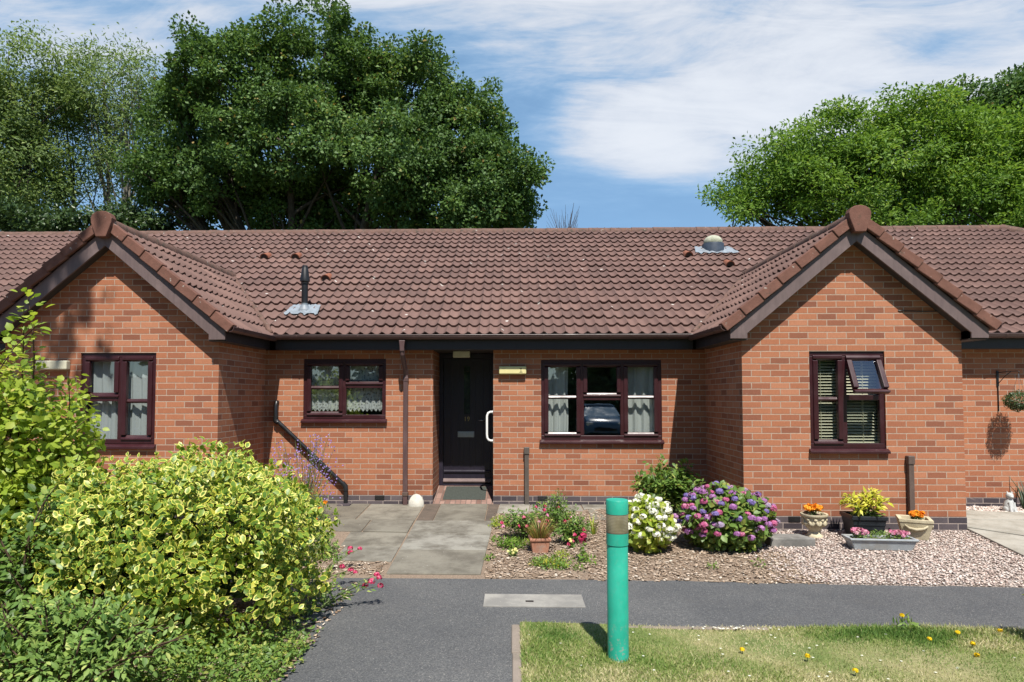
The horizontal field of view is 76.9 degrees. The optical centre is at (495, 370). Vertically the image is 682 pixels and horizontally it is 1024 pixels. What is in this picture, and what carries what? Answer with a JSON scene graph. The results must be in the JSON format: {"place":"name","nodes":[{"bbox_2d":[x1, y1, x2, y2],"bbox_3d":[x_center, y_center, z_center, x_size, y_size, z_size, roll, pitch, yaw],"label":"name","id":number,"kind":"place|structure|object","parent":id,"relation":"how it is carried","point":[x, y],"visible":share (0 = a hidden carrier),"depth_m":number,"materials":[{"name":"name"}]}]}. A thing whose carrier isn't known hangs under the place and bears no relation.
{"place":"outdoors","nodes":[
{"label":"outdoors","id":0,"kind":"place"},
{"bbox_2d":[0,580,332,681],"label":"shrub bed","id":1,"kind":"object","parent":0,"point":[240,607],"visible":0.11,"depth_m":4.55,"materials":[{"name":"green plant"}]},
{"bbox_2d":[0,287,110,571],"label":"lime shrub","id":2,"kind":"object","parent":1,"relation":"on","point":[26,418],"visible":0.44,"depth_m":4.83,"materials":[{"name":"green plant"}]},
{"bbox_2d":[0,469,184,651],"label":"bramble shrub","id":3,"kind":"object","parent":1,"relation":"on","point":[18,579],"visible":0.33,"depth_m":4.03,"materials":[{"name":"green plant"}]},
{"bbox_2d":[0,583,196,681],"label":"spreading shrub","id":4,"kind":"object","parent":1,"relation":"on","point":[71,650],"visible":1,"depth_m":3.38,"materials":[{"name":"green plant"}]},
{"bbox_2d":[0,436,343,661],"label":"variegated shrub","id":5,"kind":"object","parent":1,"relation":"on","point":[213,546],"visible":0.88,"depth_m":4.14,"materials":[{"name":"green plant"}]},
{"bbox_2d":[108,564,342,681],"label":"weeds","id":6,"kind":"object","parent":1,"relation":"on","point":[279,648],"visible":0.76,"depth_m":3.89,"materials":[{"name":"green plant"}]},
{"bbox_2d":[112,582,356,681],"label":"dry leaves","id":7,"kind":"object","parent":1,"relation":"on","point":[324,617],"visible":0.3,"depth_m":4.65,"materials":[{"name":"plant"}]},
{"bbox_2d":[285,504,605,574],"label":"paving","id":8,"kind":"structure","parent":0,"point":[451,539],"depth_m":7.36,"materials":[{"name":"concrete"}]},
{"bbox_2d":[272,434,342,515],"bbox_3d":[-2.389,1.342,8.052,0.985,1.108,0.536,0,-2,1],"label":"verbena","id":9,"kind":"object","parent":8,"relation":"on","point":[307,476],"visible":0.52,"depth_m":8.03,"materials":[{"name":"purple plant"}]},
{"bbox_2d":[408,494,423,506],"bbox_3d":[-1.124,1.901,9.067,0.230,0.330,0.170,0,-2,1],"label":"stone","id":10,"kind":"object","parent":8,"relation":"on","point":[416,500],"visible":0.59,"depth_m":9.01,"materials":[{"name":"white stone"}]},
{"bbox_2d":[416,504,498,520],"bbox_3d":[-0.493,1.923,8.621,1.040,0.089,1.090,0,-2,1],"label":"paving strip","id":11,"kind":"object","parent":8,"relation":"on","point":[428,512],"visible":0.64,"depth_m":8.59,"materials":[{"name":"brown concrete"}]},
{"bbox_2d":[133,504,831,583],"bbox_3d":[-6.427,1.905,7.581,18.750,0.122,4.100,0,-2,1],"label":"planting bed","id":12,"kind":"object","parent":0,"point":[340,537],"visible":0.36,"depth_m":6.24,"materials":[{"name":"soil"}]},
{"bbox_2d":[295,527,339,558],"bbox_3d":[-1.860,1.769,6.582,0.506,0.327,0.502,1,-2,-19],"label":"edging plant","id":13,"kind":"object","parent":12,"relation":"on","point":[334,544],"visible":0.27,"depth_m":6.56,"materials":[{"name":"green plant"}]},
{"bbox_2d":[316,500,329,543],"bbox_3d":[-1.856,1.641,6.923,0.226,0.502,0.189,0,-2,1],"label":"calendula","id":14,"kind":"object","parent":12,"relation":"on","point":[324,502],"visible":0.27,"depth_m":6.89,"materials":[{"name":"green plant"}]},
{"bbox_2d":[309,552,339,560],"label":"cushion plant","id":15,"kind":"object","parent":12,"relation":"on","point":[331,555],"visible":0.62,"depth_m":6.43,"materials":[{"name":"green plant"}]},
{"bbox_2d":[309,564,357,585],"bbox_3d":[-1.445,1.797,5.634,0.462,0.205,0.105,0,-2,-11],"label":"red valerian","id":16,"kind":"object","parent":12,"relation":"on","point":[348,569],"visible":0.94,"depth_m":5.64,"materials":[{"name":"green plant"}]},
{"bbox_2d":[326,546,361,569],"bbox_3d":[-1.445,1.783,6.107,0.352,0.222,0.131,0,-2,1],"label":"red valerian","id":17,"kind":"object","parent":12,"relation":"on","point":[350,551],"visible":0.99,"depth_m":6.11,"materials":[{"name":"green plant"}]},
{"bbox_2d":[483,553,494,560],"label":"weed plant","id":18,"kind":"object","parent":12,"relation":"on","point":[491,555],"visible":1,"depth_m":6.40,"materials":[{"name":"green plant"}]},
{"bbox_2d":[488,515,511,528],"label":"cushion plant","id":19,"kind":"object","parent":12,"relation":"on","point":[494,523],"visible":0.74,"depth_m":7.72,"materials":[{"name":"green plant"}]},
{"bbox_2d":[492,533,526,549],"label":"cushion plant","id":20,"kind":"object","parent":12,"relation":"on","point":[507,541],"visible":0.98,"depth_m":6.83,"materials":[{"name":"green plant"}]},
{"bbox_2d":[507,547,517,556],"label":"primula","id":21,"kind":"object","parent":12,"relation":"on","point":[514,551],"visible":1,"depth_m":6.53,"materials":[{"name":"yellow plant"}]},
{"bbox_2d":[500,504,546,540],"bbox_3d":[0.303,1.698,7.220,0.552,0.388,0.466,0,-2,1],"label":"fuchsia","id":22,"kind":"object","parent":12,"relation":"on","point":[521,527],"visible":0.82,"depth_m":7.16,"materials":[{"name":"green plant"}]},
{"bbox_2d":[528,535,550,553],"bbox_3d":[0.453,1.811,6.714,0.220,0.155,0.212,0,-2,-3],"label":"terracotta pot","id":23,"kind":"object","parent":12,"relation":"on","point":[540,545],"visible":0.8,"depth_m":6.63,"materials":[{"name":"ceramic"}]},
{"bbox_2d":[523,514,558,538],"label":"tawny grass","id":24,"kind":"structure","parent":23,"relation":"in","point":[540,531],"depth_m":6.67,"materials":[{"name":"beige plant"}]},
{"bbox_2d":[528,553,571,568],"bbox_3d":[0.525,1.847,6.234,0.449,0.152,0.351,0,-2,1],"label":"sedum plant","id":25,"kind":"object","parent":12,"relation":"on","point":[540,560],"visible":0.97,"depth_m":6.17,"materials":[{"name":"green plant"}]},
{"bbox_2d":[530,488,578,531],"bbox_3d":[0.683,1.635,7.569,0.550,0.510,0.399,0,-2,-7],"label":"fuchsia","id":26,"kind":"object","parent":12,"relation":"on","point":[556,513],"visible":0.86,"depth_m":7.56,"materials":[{"name":"green plant"}]},
{"bbox_2d":[555,562,568,569],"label":"weed plant","id":27,"kind":"object","parent":12,"relation":"on","point":[564,565],"visible":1,"depth_m":6.09,"materials":[{"name":"green plant"}]},
{"bbox_2d":[554,549,572,557],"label":"cushion plant","id":28,"kind":"object","parent":12,"relation":"on","point":[565,552],"visible":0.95,"depth_m":6.52,"materials":[{"name":"green plant"}]},
{"bbox_2d":[550,512,592,545],"bbox_3d":[0.869,1.721,7.039,0.481,0.340,0.353,1,-3,-31],"label":"fuchsia","id":29,"kind":"object","parent":12,"relation":"on","point":[572,530],"visible":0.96,"depth_m":6.99,"materials":[{"name":"green plant"}]},
{"bbox_2d":[568,538,575,547],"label":"primula","id":30,"kind":"object","parent":12,"relation":"on","point":[570,540],"visible":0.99,"depth_m":6.80,"materials":[{"name":"yellow plant"}]},
{"bbox_2d":[570,532,596,563],"bbox_3d":[0.865,1.748,6.316,0.257,0.307,0.208,1,-2,-18],"label":"dianthus","id":31,"kind":"object","parent":12,"relation":"on","point":[582,539],"visible":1,"depth_m":6.33,"materials":[{"name":"green plant"}]},
{"bbox_2d":[589,516,598,534],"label":"iris leaves","id":32,"kind":"object","parent":12,"relation":"on","point":[593,530],"visible":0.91,"depth_m":7.38,"materials":[{"name":"green plant"}]},
{"bbox_2d":[628,492,681,553],"bbox_3d":[1.612,1.615,6.755,0.640,0.654,0.677,0,-2,1],"label":"white hydrangea","id":33,"kind":"object","parent":12,"relation":"on","point":[649,524],"visible":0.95,"depth_m":6.58,"materials":[{"name":"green plant"}]},
{"bbox_2d":[630,454,704,513],"bbox_3d":[2.285,1.513,8.585,1.010,0.783,0.696,0,-2,1],"label":"corner shrub","id":34,"kind":"object","parent":12,"relation":"on","point":[665,486],"visible":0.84,"depth_m":8.50,"materials":[{"name":"green plant"}]},
{"bbox_2d":[673,480,779,553],"bbox_3d":[2.442,1.550,6.900,1.092,0.759,0.887,0,-2,1],"label":"mophead hydrangea","id":35,"kind":"object","parent":12,"relation":"on","point":[721,523],"visible":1,"depth_m":6.65,"materials":[{"name":"purple plant"}]},
{"bbox_2d":[749,557,765,567],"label":"weed plant","id":36,"kind":"object","parent":12,"relation":"on","point":[755,564],"visible":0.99,"depth_m":6.18,"materials":[{"name":"green plant"}]},
{"bbox_2d":[0,0,1023,230],"label":"sky","id":37,"kind":"structure","parent":0,"point":[636,105],"materials":[{"name":"blue"}]},
{"bbox_2d":[276,578,1023,681],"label":"path","id":38,"kind":"structure","parent":0,"point":[418,630],"depth_m":4.91,"materials":[{"name":"grey asphalt"}]},
{"bbox_2d":[320,572,383,608],"bbox_3d":[-1.144,1.727,5.051,0.525,0.281,0.112,0,-2,-5],"label":"red valerian","id":39,"kind":"object","parent":38,"relation":"on","point":[343,596],"visible":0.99,"depth_m":5.04,"materials":[{"name":"green plant"}]},
{"bbox_2d":[483,594,585,607],"bbox_3d":[0.304,1.870,5.209,0.802,0.025,0.320,0,-2,1],"label":"inspection cover","id":40,"kind":"object","parent":38,"relation":"on","point":[542,600],"visible":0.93,"depth_m":5.20,"materials":[{"name":"concrete"}]},
{"bbox_2d":[519,620,1023,681],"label":"lawn","id":41,"kind":"structure","parent":0,"point":[807,650],"depth_m":4.08,"materials":[{"name":"green plant"}]},
{"bbox_2d":[606,498,628,662],"bbox_3d":[0.769,1.381,4.075,0.140,1.127,0.140,0,-2,1],"label":"bollard","id":42,"kind":"object","parent":41,"relation":"on","point":[617,542],"visible":1,"depth_m":4.02,"materials":[{"name":"teal paint"}]},
{"bbox_2d":[527,625,1015,678],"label":"daisies","id":43,"kind":"object","parent":41,"relation":"on","point":[774,637],"visible":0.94,"depth_m":4.25,"materials":[{"name":"white plant"}]},
{"bbox_2d":[892,612,921,632],"bbox_3d":[2.870,1.774,4.491,0.178,0.180,0.135,0,-2,1],"label":"dandelion","id":44,"kind":"object","parent":41,"relation":"on","point":[902,619],"visible":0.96,"depth_m":4.50,"materials":[{"name":"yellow plant"}]},
{"bbox_2d":[709,506,1023,587],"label":"gravel bed","id":45,"kind":"object","parent":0,"point":[878,575],"visible":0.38,"depth_m":6.25,"materials":[{"name":"grey gravel"}]},
{"bbox_2d":[761,534,814,547],"bbox_3d":[3.154,1.847,6.972,0.485,0.110,0.244,0,-2,-1],"label":"concrete block","id":46,"kind":"object","parent":45,"relation":"on","point":[789,540],"depth_m":6.86,"materials":[{"name":"grey concrete"}]},
{"bbox_2d":[800,511,828,538],"bbox_3d":[3.593,1.746,7.275,0.292,0.265,0.292,0,-2,1],"label":"urn planter","id":47,"kind":"object","parent":45,"relation":"on","point":[814,524],"visible":0.98,"depth_m":7.20,"materials":[{"name":"stone"}]},
{"bbox_2d":[803,503,823,514],"bbox_3d":[3.585,1.571,7.286,0.209,0.139,0.188,0,-2,1],"label":"marigold","id":48,"kind":"object","parent":47,"relation":"on","point":[812,508],"visible":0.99,"depth_m":7.25,"materials":[{"name":"orange plant"}]},
{"bbox_2d":[839,511,887,534],"bbox_3d":[4.122,1.745,7.231,0.374,0.270,0.354,0,-2,7],"label":"square planter","id":49,"kind":"object","parent":45,"relation":"on","point":[869,523],"visible":0.63,"depth_m":7.08,"materials":[{"name":"black plastic"}]},
{"bbox_2d":[838,486,893,516],"bbox_3d":[4.122,1.493,7.227,0.496,0.417,0.514,0,-2,1],"label":"golden shrub","id":50,"kind":"object","parent":49,"relation":"on","point":[861,507],"visible":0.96,"depth_m":7.15,"materials":[{"name":"yellow plant"}]},
{"bbox_2d":[841,534,918,550],"bbox_3d":[4.041,1.817,6.790,0.678,0.125,0.238,0,-2,5],"label":"trough","id":51,"kind":"object","parent":45,"relation":"on","point":[880,543],"visible":0.89,"depth_m":6.70,"materials":[{"name":"grey stone"}]},
{"bbox_2d":[850,527,869,537],"bbox_3d":[3.845,1.722,6.805,0.182,0.136,0.158,1,-3,-31],"label":"pink bedding","id":52,"kind":"object","parent":51,"relation":"in","point":[860,532],"visible":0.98,"depth_m":6.78,"materials":[{"name":"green plant"}]},
{"bbox_2d":[865,529,893,538],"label":"trough plant","id":53,"kind":"object","parent":51,"relation":"on","point":[872,536],"visible":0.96,"depth_m":6.78,"materials":[{"name":"green plant"}]},
{"bbox_2d":[888,529,909,538],"bbox_3d":[4.229,1.737,6.778,0.220,0.124,0.182,0,-2,1],"label":"pink bedding","id":54,"kind":"object","parent":51,"relation":"in","point":[900,534],"visible":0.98,"depth_m":6.75,"materials":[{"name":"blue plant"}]},
{"bbox_2d":[895,514,933,540],"bbox_3d":[4.703,1.768,7.238,0.334,0.225,0.324,-1,-3,25],"label":"stone planter","id":55,"kind":"object","parent":45,"relation":"on","point":[922,529],"visible":0.88,"depth_m":7.12,"materials":[{"name":"stone"}]},
{"bbox_2d":[908,510,924,519],"bbox_3d":[4.707,1.636,7.218,0.162,0.145,0.148,0,-2,1],"label":"marigold","id":56,"kind":"object","parent":55,"relation":"on","point":[916,514],"visible":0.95,"depth_m":7.19,"materials":[{"name":"orange plant"}]},
{"bbox_2d":[966,505,1023,511],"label":"pale gravel","id":57,"kind":"structure","parent":45,"relation":"on","point":[990,508],"depth_m":8.76,"materials":[{"name":"beige gravel"}]},
{"bbox_2d":[1002,492,1016,511],"bbox_3d":[6.876,1.755,8.618,0.168,0.291,0.172,1,-3,-32],"label":"cat figurine","id":58,"kind":"object","parent":57,"relation":"on","point":[1009,504],"visible":0.88,"depth_m":8.58,"materials":[{"name":"white ceramic"}]},
{"bbox_2d":[1010,476,1023,508],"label":"yucca","id":59,"kind":"object","parent":45,"relation":"on","point":[1021,492],"visible":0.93,"depth_m":8.82,"materials":[{"name":"green plant"}]},
{"bbox_2d":[966,509,1023,556],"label":"concrete path","id":60,"kind":"structure","parent":0,"point":[1003,529],"depth_m":7.55,"materials":[{"name":"grey concrete"}]},
{"label":"ground","id":61,"kind":"structure","parent":0,"visible":0},
{"bbox_2d":[0,19,99,218],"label":"leafy tree","id":62,"kind":"object","parent":61,"relation":"on","point":[23,141],"visible":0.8,"depth_m":28.64,"materials":[{"name":"green plant"}]},
{"bbox_2d":[0,19,174,230],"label":"willow tree","id":63,"kind":"object","parent":61,"relation":"on","point":[99,152],"visible":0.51,"depth_m":30.26,"materials":[{"name":"green plant"}]},
{"bbox_2d":[0,192,185,231],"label":"dark bush","id":64,"kind":"object","parent":61,"relation":"on","point":[13,219],"visible":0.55,"depth_m":25.05,"materials":[{"name":"green plant"}]},
{"bbox_2d":[104,0,555,230],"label":"oak tree","id":65,"kind":"object","parent":61,"relation":"on","point":[423,159],"visible":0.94,"depth_m":24.63,"materials":[{"name":"green plant"}]},
{"bbox_2d":[0,205,1023,530],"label":"brick bungalow","id":66,"kind":"object","parent":61,"relation":"on","point":[462,339],"visible":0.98,"depth_m":9.12,"materials":[{"name":"brick"}]},
{"bbox_2d":[89,362,147,438],"bbox_3d":[-4.612,0.356,7.987,0.888,1.090,0.058,0,-2,1],"label":"net curtain","id":67,"kind":"object","parent":66,"relation":"hanging from","point":[102,377],"visible":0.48,"depth_m":7.99,"materials":[{"name":"white fabric"}]},
{"bbox_2d":[81,353,155,448],"bbox_3d":[-4.617,0.370,7.882,0.980,1.169,0.138,0,-2,1],"label":"window","id":68,"kind":"structure","parent":66,"relation":"in","point":[121,361],"depth_m":7.88,"materials":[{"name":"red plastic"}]},
{"bbox_2d":[312,366,338,410],"bbox_3d":[-2.469,0.230,9.437,0.558,0.740,0.032,0,-2,1],"label":"lace curtain","id":69,"kind":"object","parent":66,"relation":"hanging from","point":[320,393],"visible":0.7,"depth_m":9.44,"materials":[{"name":"white fabric"}]},
{"bbox_2d":[300,359,386,422],"bbox_3d":[-2.182,0.294,9.306,1.241,0.921,0.138,0,-2,1],"label":"window","id":70,"kind":"structure","parent":66,"relation":"in","point":[340,416],"depth_m":9.30,"materials":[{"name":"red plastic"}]},
{"bbox_2d":[347,366,381,410],"bbox_3d":[-1.894,0.229,9.422,0.568,0.740,0.030,0,-2,1],"label":"lace curtain","id":71,"kind":"object","parent":66,"relation":"hanging from","point":[359,394],"visible":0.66,"depth_m":9.42,"materials":[{"name":"white fabric"}]},
{"bbox_2d":[443,486,486,499],"bbox_3d":[-0.457,1.827,9.615,0.620,0.121,0.550,0,-2,1],"label":"doormat","id":72,"kind":"object","parent":66,"relation":"on","point":[465,493],"visible":1,"depth_m":9.58,"materials":[{"name":"grey fabric"}]},
{"bbox_2d":[439,354,492,485],"bbox_3d":[-0.451,0.764,10.028,0.861,2.040,0.104,0,-2,1],"label":"door","id":73,"kind":"structure","parent":66,"relation":"in","point":[465,384],"depth_m":10.03,"materials":[{"name":"black wood"}]},
{"bbox_2d":[548,367,567,431],"bbox_3d":[0.865,0.421,9.357,0.367,1.130,0.066,0,-2,5],"label":"curtain","id":74,"kind":"object","parent":66,"relation":"hanging from","point":[558,385],"visible":0.66,"depth_m":9.35,"materials":[{"name":"white fabric"}]},
{"bbox_2d":[540,360,664,443],"bbox_3d":[1.501,0.445,9.203,1.757,1.195,0.138,0,-2,1],"label":"window","id":75,"kind":"structure","parent":66,"relation":"in","point":[625,437],"depth_m":9.20,"materials":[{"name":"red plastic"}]},
{"bbox_2d":[628,367,653,431],"bbox_3d":[2.115,0.420,9.320,0.428,1.130,0.063,0,-2,0],"label":"curtain","id":76,"kind":"object","parent":66,"relation":"hanging from","point":[640,411],"visible":0.62,"depth_m":9.32,"materials":[{"name":"white fabric"}]},
{"bbox_2d":[818,360,876,442],"bbox_3d":[4.170,0.348,7.759,0.830,1.111,0.055,0,-2,1],"label":"venetian blind","id":77,"kind":"object","parent":66,"relation":"hanging from","point":[822,435],"visible":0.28,"depth_m":7.75,"materials":[{"name":"white plastic"}]},
{"bbox_2d":[809,351,890,453],"bbox_3d":[4.163,0.373,7.577,0.926,1.208,0.288,0,-2,1],"label":"window","id":78,"kind":"structure","parent":66,"relation":"in","point":[844,359],"depth_m":7.64,"materials":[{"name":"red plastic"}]},
{"bbox_2d":[996,371,1019,410],"bbox_3d":[7.059,0.282,8.880,0.031,0.570,0.335,0,-2,-7],"label":"wall bracket","id":79,"kind":"object","parent":66,"relation":"attached to","point":[997,378],"depth_m":9.03,"materials":[{"name":"black metal"}]},
{"bbox_2d":[1001,373,1023,412],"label":"hanging basket","id":80,"kind":"object","parent":79,"relation":"hanging from","point":[1013,405],"visible":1,"depth_m":8.71,"materials":[{"name":"green plant"}]},
{"bbox_2d":[547,204,578,227],"bbox_3d":[2.304,-1.584,22.259,1.173,8.380,0.798,0,-2,1],"label":"bare shrub","id":81,"kind":"object","parent":61,"relation":"on","point":[569,225],"visible":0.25,"depth_m":22.28,"materials":[{"name":"plant"}]},
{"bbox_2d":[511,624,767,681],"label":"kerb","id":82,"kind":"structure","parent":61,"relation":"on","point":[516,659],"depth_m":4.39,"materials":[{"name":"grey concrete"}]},
{"bbox_2d":[695,78,1023,227],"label":"ash tree","id":83,"kind":"object","parent":61,"relation":"on","point":[959,172],"visible":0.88,"depth_m":21.62,"materials":[{"name":"green plant"}]},
{"bbox_2d":[930,62,1023,195],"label":"dark tree","id":84,"kind":"object","parent":61,"relation":"on","point":[995,94],"visible":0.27,"depth_m":30.20,"materials":[{"name":"green plant"}]}
]}

